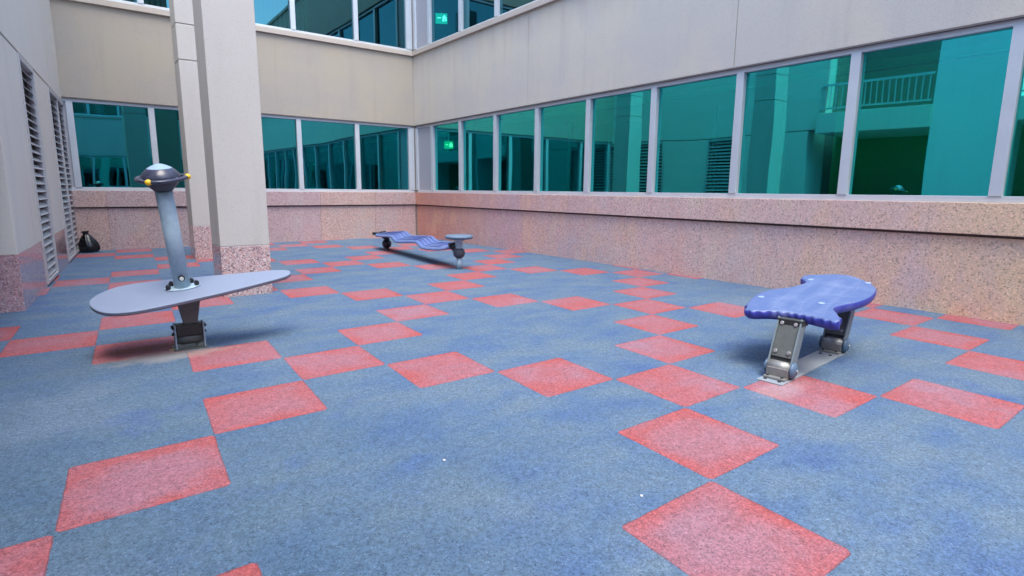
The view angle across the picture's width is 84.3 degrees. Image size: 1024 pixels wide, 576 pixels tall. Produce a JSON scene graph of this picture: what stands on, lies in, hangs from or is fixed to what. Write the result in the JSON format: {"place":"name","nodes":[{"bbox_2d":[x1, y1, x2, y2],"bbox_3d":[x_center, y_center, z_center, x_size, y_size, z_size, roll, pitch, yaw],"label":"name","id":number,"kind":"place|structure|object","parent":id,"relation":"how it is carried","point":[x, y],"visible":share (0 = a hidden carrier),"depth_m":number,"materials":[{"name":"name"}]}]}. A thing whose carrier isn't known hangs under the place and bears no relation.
{"place":"outdoors","nodes":[
{"label":"outdoors","id":0,"kind":"place"},
{"bbox_2d":[0,238,1023,575],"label":"playground floor","id":1,"kind":"structure","parent":0,"point":[326,406],"depth_m":2.53,"materials":[{"name":"rubber"}]},
{"bbox_2d":[0,0,79,312],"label":"office wing","id":2,"kind":"structure","parent":1,"relation":"on","point":[39,250],"depth_m":5.89,"materials":[{"name":"beige paint"}]},
{"bbox_2d":[78,231,99,252],"bbox_3d":[-6.898,-0.753,9.196,0.290,0.346,0.289,-15,17,-35],"label":"rubbish bag","id":3,"kind":"object","parent":1,"relation":"on","point":[88,243],"visible":1,"depth_m":9.12,"materials":[{"name":"black plastic"}]},
{"bbox_2d":[89,163,290,351],"bbox_3d":[-2.095,-0.196,3.740,1.178,1.211,0.528,-7,12,-36],"label":"rocking board","id":4,"kind":"object","parent":1,"relation":"on","point":[183,292],"visible":0.99,"depth_m":3.63,"materials":[{"name":"metal"}]},
{"bbox_2d":[169,0,212,259],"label":"column","id":5,"kind":"structure","parent":1,"relation":"on","point":[186,75],"depth_m":8.14,"materials":[{"name":"paint"}]},
{"bbox_2d":[49,0,415,249],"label":"office wing","id":6,"kind":"structure","parent":1,"relation":"on","point":[336,95],"depth_m":10.92,"materials":[{"name":"beige paint"}]},
{"bbox_2d":[65,101,152,187],"bbox_3d":[-6.684,-2.364,9.451,1.112,1.345,0.105,-7,12,-36],"label":"window","id":7,"kind":"structure","parent":6,"relation":"in","point":[110,145],"depth_m":9.43,"materials":[{"name":"glass"}]},
{"bbox_2d":[137,0,168,7],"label":"window","id":8,"kind":"structure","parent":6,"relation":"in","point":[160,3],"depth_m":9.54,"materials":[{"name":"glass"}]},
{"bbox_2d":[147,108,184,187],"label":"window","id":9,"kind":"structure","parent":6,"relation":"in","point":[164,125],"depth_m":9.90,"materials":[{"name":"glass"}]},
{"bbox_2d":[254,0,289,28],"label":"window","id":10,"kind":"structure","parent":6,"relation":"in","point":[275,13],"depth_m":10.63,"materials":[{"name":"glass"}]},
{"bbox_2d":[261,117,298,188],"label":"window","id":11,"kind":"structure","parent":6,"relation":"in","point":[279,135],"depth_m":11.06,"materials":[{"name":"glass"}]},
{"bbox_2d":[289,0,352,39],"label":"window","id":12,"kind":"structure","parent":6,"relation":"in","point":[334,18],"depth_m":11.18,"materials":[{"name":"glass"}]},
{"bbox_2d":[295,119,355,188],"bbox_3d":[-3.792,-2.709,11.596,1.197,1.345,0.105,-7,12,-36],"label":"window","id":13,"kind":"structure","parent":6,"relation":"in","point":[325,150],"depth_m":11.58,"materials":[{"name":"glass"}]},
{"bbox_2d":[352,0,404,48],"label":"window","id":14,"kind":"structure","parent":6,"relation":"in","point":[382,22],"depth_m":11.87,"materials":[{"name":"glass"}]},
{"bbox_2d":[354,124,408,189],"bbox_3d":[-2.823,-2.824,12.315,1.228,1.345,0.105,-7,12,-36],"label":"window","id":15,"kind":"structure","parent":6,"relation":"in","point":[381,153],"depth_m":12.30,"materials":[{"name":"glass"}]},
{"bbox_2d":[404,0,409,48],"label":"window","id":16,"kind":"structure","parent":6,"relation":"in","point":[406,2],"depth_m":12.18,"materials":[{"name":"metal"}]},
{"bbox_2d":[407,128,412,189],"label":"window","id":17,"kind":"structure","parent":6,"relation":"in","point":[409,131],"depth_m":12.67,"materials":[{"name":"metal"}]},
{"bbox_2d":[192,0,272,297],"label":"column","id":18,"kind":"structure","parent":1,"relation":"on","point":[226,54],"depth_m":5.40,"materials":[{"name":"paint"}]},
{"bbox_2d":[372,231,472,269],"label":"balance beam","id":19,"kind":"structure","parent":1,"relation":"on","point":[432,243],"depth_m":8.39,"materials":[{"name":"blue plastic"}]},
{"bbox_2d":[411,0,1023,325],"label":"office wing","id":20,"kind":"structure","parent":1,"relation":"on","point":[779,144],"depth_m":6.48,"materials":[{"name":"beige paint"}]},
{"bbox_2d":[427,0,458,43],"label":"window","id":21,"kind":"structure","parent":20,"relation":"in","point":[442,15],"depth_m":11.42,"materials":[{"name":"glass"}]},
{"bbox_2d":[430,122,458,189],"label":"window","id":22,"kind":"structure","parent":20,"relation":"in","point":[443,138],"depth_m":11.82,"materials":[{"name":"glass"}]},
{"bbox_2d":[458,116,492,190],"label":"window","id":23,"kind":"structure","parent":20,"relation":"in","point":[475,136],"depth_m":10.89,"materials":[{"name":"glass"}]},
{"bbox_2d":[458,0,493,30],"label":"window","id":24,"kind":"structure","parent":20,"relation":"in","point":[470,12],"depth_m":10.52,"materials":[{"name":"glass"}]},
{"bbox_2d":[493,109,534,190],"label":"window","id":25,"kind":"structure","parent":20,"relation":"in","point":[513,133],"depth_m":9.94,"materials":[{"name":"glass"}]},
{"bbox_2d":[494,0,534,16],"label":"window","id":26,"kind":"structure","parent":20,"relation":"in","point":[500,6],"depth_m":9.72,"materials":[{"name":"glass"}]},
{"bbox_2d":[534,100,585,191],"bbox_3d":[0.770,-2.212,8.963,0.105,1.345,1.195,-7,12,-36],"label":"window","id":27,"kind":"structure","parent":20,"relation":"in","point":[559,137],"depth_m":8.98,"materials":[{"name":"glass"}]},
{"bbox_2d":[583,89,650,191],"bbox_3d":[1.494,-2.042,8.015,0.105,1.345,1.214,-7,12,-36],"label":"window","id":28,"kind":"structure","parent":20,"relation":"in","point":[617,127],"depth_m":8.02,"materials":[{"name":"glass"}]},
{"bbox_2d":[646,75,736,192],"bbox_3d":[2.226,-1.869,7.056,0.105,1.345,1.224,-7,12,-36],"label":"window","id":29,"kind":"structure","parent":20,"relation":"in","point":[691,128],"depth_m":7.05,"materials":[{"name":"glass"}]},
{"bbox_2d":[728,55,850,194],"bbox_3d":[2.958,-1.697,6.097,0.105,1.345,1.214,-7,12,-36],"label":"window","id":30,"kind":"structure","parent":20,"relation":"in","point":[788,123],"depth_m":6.07,"materials":[{"name":"glass"}]},
{"bbox_2d":[837,28,1012,195],"bbox_3d":[3.685,-1.525,5.144,0.105,1.345,1.207,-7,12,-36],"label":"window","id":31,"kind":"structure","parent":20,"relation":"in","point":[922,118],"depth_m":5.10,"materials":[{"name":"glass"}]},
{"bbox_2d":[988,24,1023,196],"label":"window","id":32,"kind":"structure","parent":20,"relation":"in","point":[1007,173],"depth_m":4.61,"materials":[{"name":"metal"}]},
{"bbox_2d":[744,274,876,385],"bbox_3d":[1.925,0.224,3.640,1.373,0.489,0.614,-8,13,-41],"label":"platform rocker","id":33,"kind":"object","parent":1,"relation":"on","point":[830,304],"visible":1,"depth_m":3.45,"materials":[{"name":"blue plastic"}]}
]}

